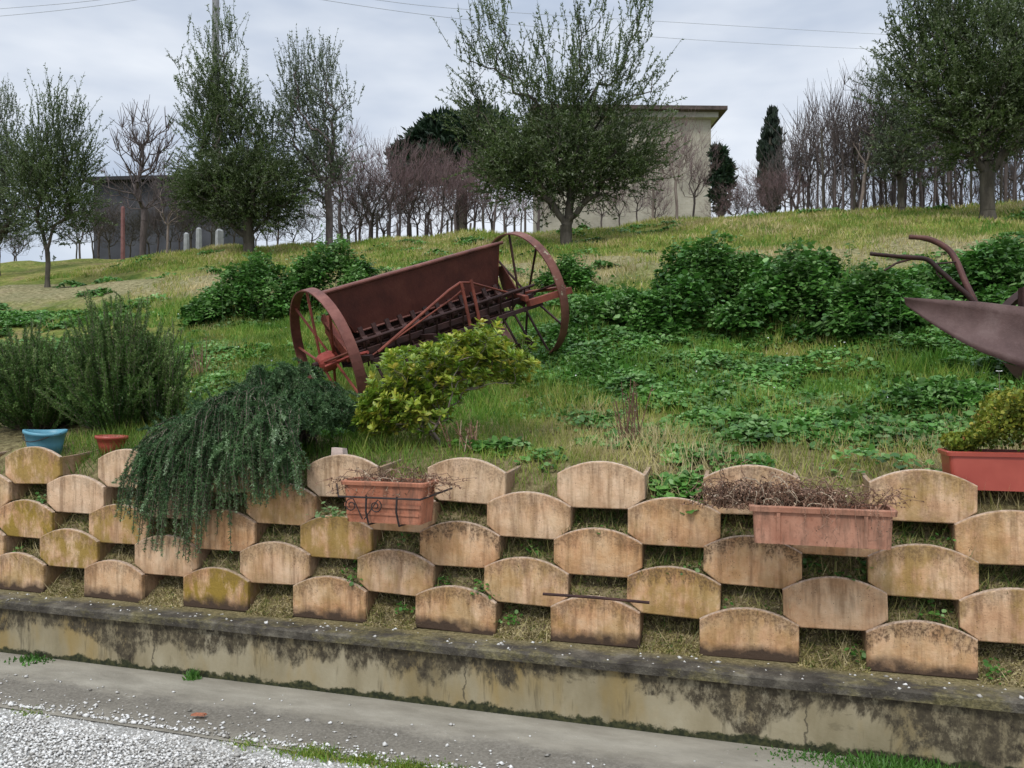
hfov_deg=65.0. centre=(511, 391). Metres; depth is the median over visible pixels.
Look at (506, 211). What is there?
fruit tree
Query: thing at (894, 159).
olive tree
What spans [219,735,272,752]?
grass tuft
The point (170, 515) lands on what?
wall block
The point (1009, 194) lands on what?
fruit tree
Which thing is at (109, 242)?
undergrowth bush
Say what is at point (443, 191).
bare tree
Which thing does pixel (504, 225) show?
stake
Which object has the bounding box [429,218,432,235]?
stake
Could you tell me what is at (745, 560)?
wall block
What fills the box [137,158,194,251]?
bare tree
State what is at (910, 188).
fruit tree
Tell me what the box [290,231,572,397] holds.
seed drill
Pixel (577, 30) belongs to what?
power line
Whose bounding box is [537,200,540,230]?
stake
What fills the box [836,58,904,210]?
bare tree
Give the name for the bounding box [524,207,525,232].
stake
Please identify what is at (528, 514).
wall block
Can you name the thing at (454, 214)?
stake
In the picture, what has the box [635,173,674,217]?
fruit tree
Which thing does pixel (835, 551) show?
wall block
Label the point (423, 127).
pine tree
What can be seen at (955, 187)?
stake
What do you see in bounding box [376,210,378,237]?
stake
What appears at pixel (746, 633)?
wall block
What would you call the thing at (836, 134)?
fruit tree
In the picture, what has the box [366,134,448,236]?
tree
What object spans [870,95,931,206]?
fruit tree
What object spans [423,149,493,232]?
fruit tree
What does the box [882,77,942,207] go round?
fruit tree
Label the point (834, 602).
wall block
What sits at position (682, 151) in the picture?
bare tree
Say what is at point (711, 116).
stone house
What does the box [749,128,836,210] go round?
fruit tree
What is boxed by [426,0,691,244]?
olive tree
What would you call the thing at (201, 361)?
dry stalks
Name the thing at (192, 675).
weed sprig
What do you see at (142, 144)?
bare tree
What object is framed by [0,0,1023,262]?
sky
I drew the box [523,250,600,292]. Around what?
weed clump
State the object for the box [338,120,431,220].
tree
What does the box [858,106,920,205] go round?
fruit tree
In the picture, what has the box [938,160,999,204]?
fruit tree
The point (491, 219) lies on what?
bare tree
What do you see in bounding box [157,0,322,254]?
olive tree
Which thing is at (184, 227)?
undergrowth bush
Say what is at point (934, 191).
stake
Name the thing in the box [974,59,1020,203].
fruit tree
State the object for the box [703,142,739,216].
conifer
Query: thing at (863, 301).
weed clump
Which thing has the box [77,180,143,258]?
fruit tree
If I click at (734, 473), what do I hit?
wall block
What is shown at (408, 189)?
bare tree
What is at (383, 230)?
fruit tree
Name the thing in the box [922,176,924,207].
stake
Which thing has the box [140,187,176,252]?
fruit tree
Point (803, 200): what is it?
stake
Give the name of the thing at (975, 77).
olive tree
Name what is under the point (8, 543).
wall block
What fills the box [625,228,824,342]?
weed clump
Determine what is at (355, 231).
stake
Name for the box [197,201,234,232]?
undergrowth bush
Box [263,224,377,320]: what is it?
weed clump
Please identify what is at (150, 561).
wall block
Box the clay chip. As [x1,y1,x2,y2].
[331,447,347,454]
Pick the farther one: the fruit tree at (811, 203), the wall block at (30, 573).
the fruit tree at (811, 203)
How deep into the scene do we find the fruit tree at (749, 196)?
16.10 m
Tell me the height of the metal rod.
0.034 m
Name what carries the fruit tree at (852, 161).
on the hillside
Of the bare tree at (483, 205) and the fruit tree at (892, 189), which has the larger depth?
the bare tree at (483, 205)
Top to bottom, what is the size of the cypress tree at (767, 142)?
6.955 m
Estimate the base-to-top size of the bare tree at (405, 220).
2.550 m
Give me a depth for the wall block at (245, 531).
4.43 m
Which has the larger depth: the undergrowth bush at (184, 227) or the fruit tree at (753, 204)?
the undergrowth bush at (184, 227)
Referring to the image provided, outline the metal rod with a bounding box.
[543,593,649,603]
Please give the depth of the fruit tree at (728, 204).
17.00 m
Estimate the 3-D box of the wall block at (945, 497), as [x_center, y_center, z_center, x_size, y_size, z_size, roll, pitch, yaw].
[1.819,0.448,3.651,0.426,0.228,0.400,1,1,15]
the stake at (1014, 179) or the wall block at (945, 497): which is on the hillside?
the stake at (1014, 179)
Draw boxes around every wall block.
[0,474,33,507]
[0,499,73,538]
[0,530,26,554]
[0,552,67,592]
[5,446,97,483]
[40,528,116,568]
[47,474,125,513]
[84,559,165,602]
[89,504,163,543]
[98,449,182,487]
[135,534,210,576]
[148,480,218,519]
[183,567,266,611]
[189,509,269,550]
[208,458,268,492]
[240,541,322,584]
[246,483,328,525]
[293,576,378,622]
[300,515,384,559]
[307,454,400,496]
[357,549,443,595]
[364,500,444,532]
[415,585,504,635]
[420,521,509,567]
[428,457,521,503]
[484,557,573,606]
[487,491,577,539]
[551,595,644,647]
[554,527,646,577]
[557,461,649,508]
[627,566,721,618]
[628,497,721,547]
[700,607,798,662]
[703,465,799,514]
[703,535,801,588]
[782,576,887,630]
[789,545,878,556]
[858,469,977,523]
[861,620,977,679]
[865,543,978,599]
[947,510,1023,565]
[952,587,1023,643]
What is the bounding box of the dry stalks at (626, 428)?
[613,379,653,442]
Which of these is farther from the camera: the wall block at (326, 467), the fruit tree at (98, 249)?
the fruit tree at (98, 249)
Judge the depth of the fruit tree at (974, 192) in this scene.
17.70 m
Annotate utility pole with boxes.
[211,0,219,245]
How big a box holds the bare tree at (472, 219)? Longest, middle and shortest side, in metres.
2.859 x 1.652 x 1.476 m
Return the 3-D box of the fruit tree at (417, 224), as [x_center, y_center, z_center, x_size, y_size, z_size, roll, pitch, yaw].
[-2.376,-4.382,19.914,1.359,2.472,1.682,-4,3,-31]
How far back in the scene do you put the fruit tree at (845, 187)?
18.20 m
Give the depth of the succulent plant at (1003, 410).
3.45 m
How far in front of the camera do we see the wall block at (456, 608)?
3.98 m
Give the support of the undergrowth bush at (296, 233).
on the hillside
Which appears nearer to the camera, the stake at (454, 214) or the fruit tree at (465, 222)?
the stake at (454, 214)
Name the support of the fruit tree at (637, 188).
on the hillside
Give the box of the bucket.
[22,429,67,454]
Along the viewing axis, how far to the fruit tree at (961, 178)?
16.14 m
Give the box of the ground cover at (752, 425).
[0,203,1023,683]
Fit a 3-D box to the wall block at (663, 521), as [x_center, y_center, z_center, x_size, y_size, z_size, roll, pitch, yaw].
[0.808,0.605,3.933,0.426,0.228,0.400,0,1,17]
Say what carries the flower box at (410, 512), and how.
on the planter bracket
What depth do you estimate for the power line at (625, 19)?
34.76 m
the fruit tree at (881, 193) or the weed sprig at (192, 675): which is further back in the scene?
the fruit tree at (881, 193)
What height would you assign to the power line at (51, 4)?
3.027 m
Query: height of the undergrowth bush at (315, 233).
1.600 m
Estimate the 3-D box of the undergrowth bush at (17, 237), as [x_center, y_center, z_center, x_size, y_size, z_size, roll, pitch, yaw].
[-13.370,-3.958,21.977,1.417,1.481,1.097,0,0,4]
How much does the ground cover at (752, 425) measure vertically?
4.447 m
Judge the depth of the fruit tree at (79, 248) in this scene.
22.56 m
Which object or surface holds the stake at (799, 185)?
on the hillside
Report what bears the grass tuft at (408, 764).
on the concrete path
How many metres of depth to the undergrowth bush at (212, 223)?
19.73 m
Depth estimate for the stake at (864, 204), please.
14.96 m
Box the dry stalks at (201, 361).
[190,336,210,376]
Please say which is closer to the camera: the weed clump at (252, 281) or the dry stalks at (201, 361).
the dry stalks at (201, 361)
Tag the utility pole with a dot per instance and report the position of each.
(216, 3)
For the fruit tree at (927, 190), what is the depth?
18.30 m
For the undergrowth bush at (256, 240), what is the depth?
20.08 m
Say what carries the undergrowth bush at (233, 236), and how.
on the hillside
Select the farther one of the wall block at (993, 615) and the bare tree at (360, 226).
the bare tree at (360, 226)
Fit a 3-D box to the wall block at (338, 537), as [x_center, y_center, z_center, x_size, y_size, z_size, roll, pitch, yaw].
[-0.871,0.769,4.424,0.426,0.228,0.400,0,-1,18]
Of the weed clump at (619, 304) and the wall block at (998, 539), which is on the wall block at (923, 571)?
the wall block at (998, 539)
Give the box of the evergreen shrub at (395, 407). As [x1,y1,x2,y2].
[348,317,541,444]
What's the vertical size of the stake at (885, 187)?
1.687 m
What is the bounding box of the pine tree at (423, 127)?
[383,99,517,230]
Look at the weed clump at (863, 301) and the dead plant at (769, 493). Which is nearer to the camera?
the dead plant at (769, 493)
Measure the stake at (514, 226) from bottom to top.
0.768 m
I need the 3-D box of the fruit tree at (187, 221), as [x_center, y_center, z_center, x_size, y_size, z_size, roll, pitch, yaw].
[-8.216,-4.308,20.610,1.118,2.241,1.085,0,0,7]
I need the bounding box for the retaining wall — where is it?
[0,589,1023,767]
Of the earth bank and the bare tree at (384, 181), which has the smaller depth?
the earth bank
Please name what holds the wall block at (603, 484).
on the wall block at (528, 514)
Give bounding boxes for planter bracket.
[336,484,452,526]
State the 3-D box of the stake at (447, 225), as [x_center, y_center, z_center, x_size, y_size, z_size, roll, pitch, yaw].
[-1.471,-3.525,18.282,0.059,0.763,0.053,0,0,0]
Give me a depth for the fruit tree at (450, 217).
18.91 m
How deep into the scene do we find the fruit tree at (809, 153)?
15.73 m
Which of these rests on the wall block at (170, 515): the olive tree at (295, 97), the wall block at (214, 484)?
the wall block at (214, 484)
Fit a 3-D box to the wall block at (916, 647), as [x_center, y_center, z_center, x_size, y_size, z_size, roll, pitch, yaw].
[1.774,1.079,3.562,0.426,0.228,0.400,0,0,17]
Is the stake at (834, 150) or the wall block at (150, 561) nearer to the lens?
the wall block at (150, 561)
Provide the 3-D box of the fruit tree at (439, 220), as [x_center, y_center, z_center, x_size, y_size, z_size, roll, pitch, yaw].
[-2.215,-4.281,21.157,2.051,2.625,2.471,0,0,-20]
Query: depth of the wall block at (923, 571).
3.41 m
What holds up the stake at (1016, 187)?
on the hillside
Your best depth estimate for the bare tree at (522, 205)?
17.87 m
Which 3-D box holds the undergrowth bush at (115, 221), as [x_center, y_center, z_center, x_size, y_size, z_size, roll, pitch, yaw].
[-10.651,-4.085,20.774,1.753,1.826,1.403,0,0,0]
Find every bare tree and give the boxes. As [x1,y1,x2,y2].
[89,96,185,255]
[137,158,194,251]
[300,154,353,217]
[319,148,384,239]
[376,144,427,235]
[385,159,427,224]
[419,141,466,233]
[454,144,503,229]
[455,133,502,227]
[472,173,505,230]
[508,187,532,231]
[596,179,630,226]
[608,128,703,218]
[639,105,722,218]
[676,138,723,216]
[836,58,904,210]
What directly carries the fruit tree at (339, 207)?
on the hillside
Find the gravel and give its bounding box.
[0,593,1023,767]
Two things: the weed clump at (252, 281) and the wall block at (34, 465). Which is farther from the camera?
the weed clump at (252, 281)
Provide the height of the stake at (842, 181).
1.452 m
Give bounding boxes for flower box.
[340,477,438,524]
[749,500,897,549]
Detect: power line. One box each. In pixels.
[1,0,95,8]
[4,0,133,15]
[325,0,885,49]
[379,0,998,39]
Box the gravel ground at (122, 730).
[0,707,389,767]
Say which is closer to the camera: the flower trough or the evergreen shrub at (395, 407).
the flower trough
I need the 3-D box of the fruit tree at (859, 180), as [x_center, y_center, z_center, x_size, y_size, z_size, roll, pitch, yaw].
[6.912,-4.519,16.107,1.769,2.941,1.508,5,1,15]
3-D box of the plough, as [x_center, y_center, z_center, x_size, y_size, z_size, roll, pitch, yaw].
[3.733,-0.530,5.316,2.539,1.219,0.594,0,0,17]
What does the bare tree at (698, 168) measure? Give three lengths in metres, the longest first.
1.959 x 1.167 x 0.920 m
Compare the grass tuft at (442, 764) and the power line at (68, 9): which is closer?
the grass tuft at (442, 764)
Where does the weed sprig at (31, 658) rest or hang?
on the concrete path
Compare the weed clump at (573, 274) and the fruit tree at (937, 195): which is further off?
the fruit tree at (937, 195)
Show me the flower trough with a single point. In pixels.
(995, 469)
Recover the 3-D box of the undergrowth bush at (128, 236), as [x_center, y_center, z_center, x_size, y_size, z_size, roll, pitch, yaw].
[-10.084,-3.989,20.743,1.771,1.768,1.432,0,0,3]
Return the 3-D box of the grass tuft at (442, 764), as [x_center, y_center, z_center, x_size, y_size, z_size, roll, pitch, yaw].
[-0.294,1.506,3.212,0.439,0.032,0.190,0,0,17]
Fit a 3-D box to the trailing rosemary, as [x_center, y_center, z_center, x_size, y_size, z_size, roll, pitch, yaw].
[-1.512,0.369,4.691,1.266,1.164,1.117,0,0,19]
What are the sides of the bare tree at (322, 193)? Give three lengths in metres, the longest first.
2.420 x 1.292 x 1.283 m
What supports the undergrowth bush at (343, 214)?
on the hillside
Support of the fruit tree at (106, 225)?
on the hillside
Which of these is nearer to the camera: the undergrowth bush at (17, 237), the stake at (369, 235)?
the stake at (369, 235)
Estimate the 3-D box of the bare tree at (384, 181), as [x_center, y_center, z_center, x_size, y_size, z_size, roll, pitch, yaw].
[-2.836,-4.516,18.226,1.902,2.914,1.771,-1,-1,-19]
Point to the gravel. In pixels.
(72, 745)
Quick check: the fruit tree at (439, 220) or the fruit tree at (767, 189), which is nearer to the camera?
the fruit tree at (767, 189)
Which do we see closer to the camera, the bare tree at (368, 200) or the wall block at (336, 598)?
the wall block at (336, 598)
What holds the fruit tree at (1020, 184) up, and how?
on the hillside
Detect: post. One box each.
[121,206,124,259]
[184,232,188,250]
[196,227,201,248]
[215,229,223,245]
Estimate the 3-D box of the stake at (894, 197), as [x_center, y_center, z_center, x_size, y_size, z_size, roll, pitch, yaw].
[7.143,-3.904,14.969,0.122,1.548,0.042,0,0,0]
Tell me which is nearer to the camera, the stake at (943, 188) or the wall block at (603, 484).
the wall block at (603, 484)
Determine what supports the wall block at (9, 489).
on the wall block
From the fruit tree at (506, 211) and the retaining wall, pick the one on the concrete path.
the retaining wall
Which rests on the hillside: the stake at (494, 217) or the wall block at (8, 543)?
the stake at (494, 217)
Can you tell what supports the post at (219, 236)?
on the hillside
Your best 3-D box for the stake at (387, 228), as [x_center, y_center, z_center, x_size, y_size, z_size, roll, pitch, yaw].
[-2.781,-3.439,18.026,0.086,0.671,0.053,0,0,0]
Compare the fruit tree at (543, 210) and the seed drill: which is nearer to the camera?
the seed drill
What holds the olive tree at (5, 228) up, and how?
on the hillside
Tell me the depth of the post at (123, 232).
18.87 m
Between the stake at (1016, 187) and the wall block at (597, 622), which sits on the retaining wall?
the wall block at (597, 622)
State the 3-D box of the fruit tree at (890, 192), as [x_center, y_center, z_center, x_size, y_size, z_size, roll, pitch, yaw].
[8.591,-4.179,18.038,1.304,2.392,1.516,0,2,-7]
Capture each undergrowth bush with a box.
[0,225,29,250]
[2,221,54,260]
[31,207,101,258]
[62,195,131,258]
[85,209,139,258]
[90,208,158,257]
[102,202,165,253]
[129,205,198,250]
[159,191,226,243]
[170,208,214,248]
[187,203,241,242]
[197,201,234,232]
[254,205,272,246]
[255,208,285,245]
[260,208,314,239]
[275,207,314,242]
[294,202,352,243]
[322,184,386,241]
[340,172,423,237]
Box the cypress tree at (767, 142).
[755,104,787,212]
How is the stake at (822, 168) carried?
on the hillside
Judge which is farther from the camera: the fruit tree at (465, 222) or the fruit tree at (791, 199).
the fruit tree at (465, 222)
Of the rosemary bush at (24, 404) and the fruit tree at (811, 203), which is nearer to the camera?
the rosemary bush at (24, 404)
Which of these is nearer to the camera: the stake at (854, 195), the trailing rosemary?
the trailing rosemary
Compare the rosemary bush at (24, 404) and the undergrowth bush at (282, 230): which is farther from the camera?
the undergrowth bush at (282, 230)
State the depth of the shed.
25.00 m
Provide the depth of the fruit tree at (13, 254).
23.25 m
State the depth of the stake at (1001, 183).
14.79 m
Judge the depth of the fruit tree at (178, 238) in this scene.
21.68 m
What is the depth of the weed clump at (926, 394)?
4.83 m
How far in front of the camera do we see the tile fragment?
3.71 m
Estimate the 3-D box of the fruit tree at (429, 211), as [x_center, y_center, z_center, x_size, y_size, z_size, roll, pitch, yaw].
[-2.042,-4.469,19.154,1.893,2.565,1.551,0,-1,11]
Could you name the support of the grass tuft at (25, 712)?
on the concrete path
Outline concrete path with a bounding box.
[0,652,917,767]
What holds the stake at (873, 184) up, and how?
on the hillside
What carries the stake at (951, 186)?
on the hillside
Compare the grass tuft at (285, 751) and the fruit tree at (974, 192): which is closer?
the grass tuft at (285, 751)
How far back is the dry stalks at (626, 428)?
4.57 m
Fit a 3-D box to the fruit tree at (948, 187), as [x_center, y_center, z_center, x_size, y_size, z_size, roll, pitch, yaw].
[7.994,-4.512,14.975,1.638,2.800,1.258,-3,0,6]
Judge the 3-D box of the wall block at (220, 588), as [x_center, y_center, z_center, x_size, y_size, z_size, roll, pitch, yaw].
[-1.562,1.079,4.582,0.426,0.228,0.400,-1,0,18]
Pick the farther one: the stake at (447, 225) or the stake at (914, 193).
the stake at (447, 225)
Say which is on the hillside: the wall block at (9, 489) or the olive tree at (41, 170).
the olive tree at (41, 170)
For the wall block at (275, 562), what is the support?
on the wall block at (220, 588)
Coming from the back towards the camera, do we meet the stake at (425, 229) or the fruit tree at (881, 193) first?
the stake at (425, 229)
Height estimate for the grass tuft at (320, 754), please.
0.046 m
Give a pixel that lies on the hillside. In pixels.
(16, 290)
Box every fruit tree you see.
[3,212,31,260]
[54,198,96,258]
[75,189,120,258]
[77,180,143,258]
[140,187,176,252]
[165,201,193,249]
[168,188,206,248]
[270,180,295,244]
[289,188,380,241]
[298,113,384,237]
[324,135,442,229]
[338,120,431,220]
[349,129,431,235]
[355,167,412,237]
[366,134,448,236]
[391,166,436,235]
[391,185,467,234]
[397,151,464,234]
[418,139,499,231]
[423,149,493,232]
[439,164,493,229]
[488,190,525,231]
[497,183,559,231]
[580,182,620,228]
[615,172,674,221]
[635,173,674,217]
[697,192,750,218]
[711,168,773,213]
[719,180,772,215]
[721,180,766,214]
[724,182,777,214]
[729,170,790,213]
[733,159,793,213]
[738,161,808,211]
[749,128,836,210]
[764,119,820,210]
[770,89,857,209]
[774,85,864,207]
[799,152,847,209]
[803,71,864,207]
[809,60,879,209]
[810,145,862,209]
[817,90,888,207]
[821,130,883,209]
[844,158,890,208]
[845,96,903,205]
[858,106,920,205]
[868,171,925,207]
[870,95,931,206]
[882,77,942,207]
[891,150,939,205]
[896,169,959,207]
[912,118,960,205]
[916,151,975,198]
[919,94,978,206]
[930,141,976,205]
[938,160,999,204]
[956,106,1000,204]
[958,158,1023,205]
[967,137,1023,201]
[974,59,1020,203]
[974,141,1023,201]
[997,158,1023,200]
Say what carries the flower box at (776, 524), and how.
on the wall block at (835, 551)
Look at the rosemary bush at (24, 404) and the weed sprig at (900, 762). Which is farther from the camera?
the rosemary bush at (24, 404)
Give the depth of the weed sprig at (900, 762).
3.20 m
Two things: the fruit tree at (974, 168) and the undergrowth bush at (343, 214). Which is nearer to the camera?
the fruit tree at (974, 168)
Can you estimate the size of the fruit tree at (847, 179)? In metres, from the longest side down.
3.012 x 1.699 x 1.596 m
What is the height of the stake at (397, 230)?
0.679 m
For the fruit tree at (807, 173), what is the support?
on the hillside
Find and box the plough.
[870,235,1023,384]
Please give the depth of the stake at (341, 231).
19.14 m
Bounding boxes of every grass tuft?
[5,704,49,716]
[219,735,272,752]
[267,741,322,761]
[275,741,350,766]
[323,747,395,767]
[372,755,432,767]
[420,758,466,767]
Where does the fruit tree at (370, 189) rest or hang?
on the hillside
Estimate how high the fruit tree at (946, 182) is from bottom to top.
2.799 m
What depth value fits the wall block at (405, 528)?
4.14 m
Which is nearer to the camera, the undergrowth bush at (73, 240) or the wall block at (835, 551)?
the wall block at (835, 551)
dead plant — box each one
[315,461,476,498]
[682,459,923,560]
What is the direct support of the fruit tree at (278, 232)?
on the hillside
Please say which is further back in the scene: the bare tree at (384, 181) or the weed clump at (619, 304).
the bare tree at (384, 181)
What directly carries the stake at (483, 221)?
on the hillside
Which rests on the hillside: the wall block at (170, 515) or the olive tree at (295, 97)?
the olive tree at (295, 97)
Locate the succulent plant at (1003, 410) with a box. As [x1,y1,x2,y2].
[938,386,1023,451]
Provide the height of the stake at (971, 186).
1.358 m
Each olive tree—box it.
[0,62,121,287]
[0,78,49,275]
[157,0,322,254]
[251,23,365,246]
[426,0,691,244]
[847,26,941,210]
[853,0,1023,220]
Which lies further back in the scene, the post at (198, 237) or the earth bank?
the post at (198, 237)
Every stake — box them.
[341,224,342,239]
[354,226,356,240]
[368,220,370,238]
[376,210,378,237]
[386,223,388,236]
[396,222,398,235]
[424,214,426,235]
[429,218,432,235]
[446,219,448,232]
[453,204,456,231]
[482,213,484,229]
[493,205,496,230]
[503,212,505,232]
[513,217,515,231]
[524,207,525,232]
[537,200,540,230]
[797,156,801,209]
[802,174,804,208]
[816,146,818,208]
[821,128,824,208]
[833,133,835,207]
[842,150,843,209]
[853,145,855,210]
[863,149,867,207]
[872,156,874,208]
[884,173,887,207]
[893,171,896,207]
[913,166,915,207]
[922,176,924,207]
[933,136,938,205]
[942,143,944,203]
[950,149,952,205]
[953,165,957,205]
[970,162,971,202]
[999,162,1003,202]
[1012,152,1016,201]
[1015,171,1016,200]
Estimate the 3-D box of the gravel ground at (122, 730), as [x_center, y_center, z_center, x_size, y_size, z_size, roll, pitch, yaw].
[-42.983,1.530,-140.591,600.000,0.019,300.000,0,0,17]
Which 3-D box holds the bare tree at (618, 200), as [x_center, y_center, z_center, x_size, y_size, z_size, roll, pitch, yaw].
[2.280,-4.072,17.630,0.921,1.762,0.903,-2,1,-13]
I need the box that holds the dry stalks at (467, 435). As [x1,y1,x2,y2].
[439,420,477,452]
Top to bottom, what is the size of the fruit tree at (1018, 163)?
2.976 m
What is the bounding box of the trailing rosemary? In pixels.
[111,357,361,562]
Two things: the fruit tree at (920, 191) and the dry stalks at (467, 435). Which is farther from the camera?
the fruit tree at (920, 191)
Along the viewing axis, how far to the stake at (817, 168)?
15.82 m
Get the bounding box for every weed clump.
[175,248,303,330]
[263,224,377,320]
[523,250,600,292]
[552,275,697,346]
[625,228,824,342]
[699,233,886,343]
[769,258,965,346]
[866,368,1023,416]
[896,229,1023,323]
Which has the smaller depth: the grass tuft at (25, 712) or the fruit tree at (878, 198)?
the grass tuft at (25, 712)
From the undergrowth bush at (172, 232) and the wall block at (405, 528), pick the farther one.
the undergrowth bush at (172, 232)
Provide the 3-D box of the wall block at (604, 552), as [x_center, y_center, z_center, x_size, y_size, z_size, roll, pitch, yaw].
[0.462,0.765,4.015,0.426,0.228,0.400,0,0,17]
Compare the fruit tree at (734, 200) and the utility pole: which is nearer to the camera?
the fruit tree at (734, 200)
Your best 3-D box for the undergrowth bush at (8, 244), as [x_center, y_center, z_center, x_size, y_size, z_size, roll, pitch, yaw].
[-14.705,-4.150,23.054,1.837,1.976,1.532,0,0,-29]
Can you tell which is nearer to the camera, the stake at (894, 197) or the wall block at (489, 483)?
the wall block at (489, 483)
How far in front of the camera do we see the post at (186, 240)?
18.32 m
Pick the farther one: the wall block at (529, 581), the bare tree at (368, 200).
the bare tree at (368, 200)
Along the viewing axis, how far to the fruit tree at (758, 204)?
16.60 m
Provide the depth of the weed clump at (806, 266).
7.00 m
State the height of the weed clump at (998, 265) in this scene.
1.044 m
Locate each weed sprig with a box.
[4,653,55,665]
[182,668,201,680]
[724,745,864,767]
[774,748,962,767]
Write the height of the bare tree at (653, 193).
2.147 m
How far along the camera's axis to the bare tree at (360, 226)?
20.38 m
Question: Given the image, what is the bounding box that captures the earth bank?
[0,482,1023,685]
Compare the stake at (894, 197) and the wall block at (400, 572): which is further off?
the stake at (894, 197)
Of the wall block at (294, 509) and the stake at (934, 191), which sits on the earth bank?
the wall block at (294, 509)
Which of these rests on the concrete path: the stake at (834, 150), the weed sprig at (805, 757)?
the weed sprig at (805, 757)
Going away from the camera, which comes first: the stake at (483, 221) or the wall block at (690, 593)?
the wall block at (690, 593)
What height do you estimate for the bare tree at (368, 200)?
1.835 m
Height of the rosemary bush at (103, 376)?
1.068 m
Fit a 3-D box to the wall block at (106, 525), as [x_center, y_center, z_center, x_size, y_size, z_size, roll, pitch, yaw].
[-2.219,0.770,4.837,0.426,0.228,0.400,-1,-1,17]
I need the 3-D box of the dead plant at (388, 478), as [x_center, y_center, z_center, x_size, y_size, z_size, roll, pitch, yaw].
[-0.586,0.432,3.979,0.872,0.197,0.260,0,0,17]
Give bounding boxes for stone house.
[529,104,727,231]
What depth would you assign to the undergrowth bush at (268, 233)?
19.85 m
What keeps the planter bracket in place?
on the earth bank
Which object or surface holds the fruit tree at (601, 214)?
on the hillside
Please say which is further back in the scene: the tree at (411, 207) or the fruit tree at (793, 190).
the tree at (411, 207)
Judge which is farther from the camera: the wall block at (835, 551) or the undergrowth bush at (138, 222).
the undergrowth bush at (138, 222)
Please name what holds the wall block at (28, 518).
on the earth bank
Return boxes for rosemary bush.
[0,316,86,430]
[31,287,197,433]
[136,319,203,426]
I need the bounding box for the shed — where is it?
[85,175,242,258]
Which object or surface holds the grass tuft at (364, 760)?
on the concrete path
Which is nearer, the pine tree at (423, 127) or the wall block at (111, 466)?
the wall block at (111, 466)
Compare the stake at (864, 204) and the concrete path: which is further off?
the stake at (864, 204)
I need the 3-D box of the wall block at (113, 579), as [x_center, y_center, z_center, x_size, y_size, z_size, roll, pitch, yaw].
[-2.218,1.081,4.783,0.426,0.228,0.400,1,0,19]
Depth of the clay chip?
4.33 m
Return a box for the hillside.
[0,204,1023,515]
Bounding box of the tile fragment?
[191,712,206,715]

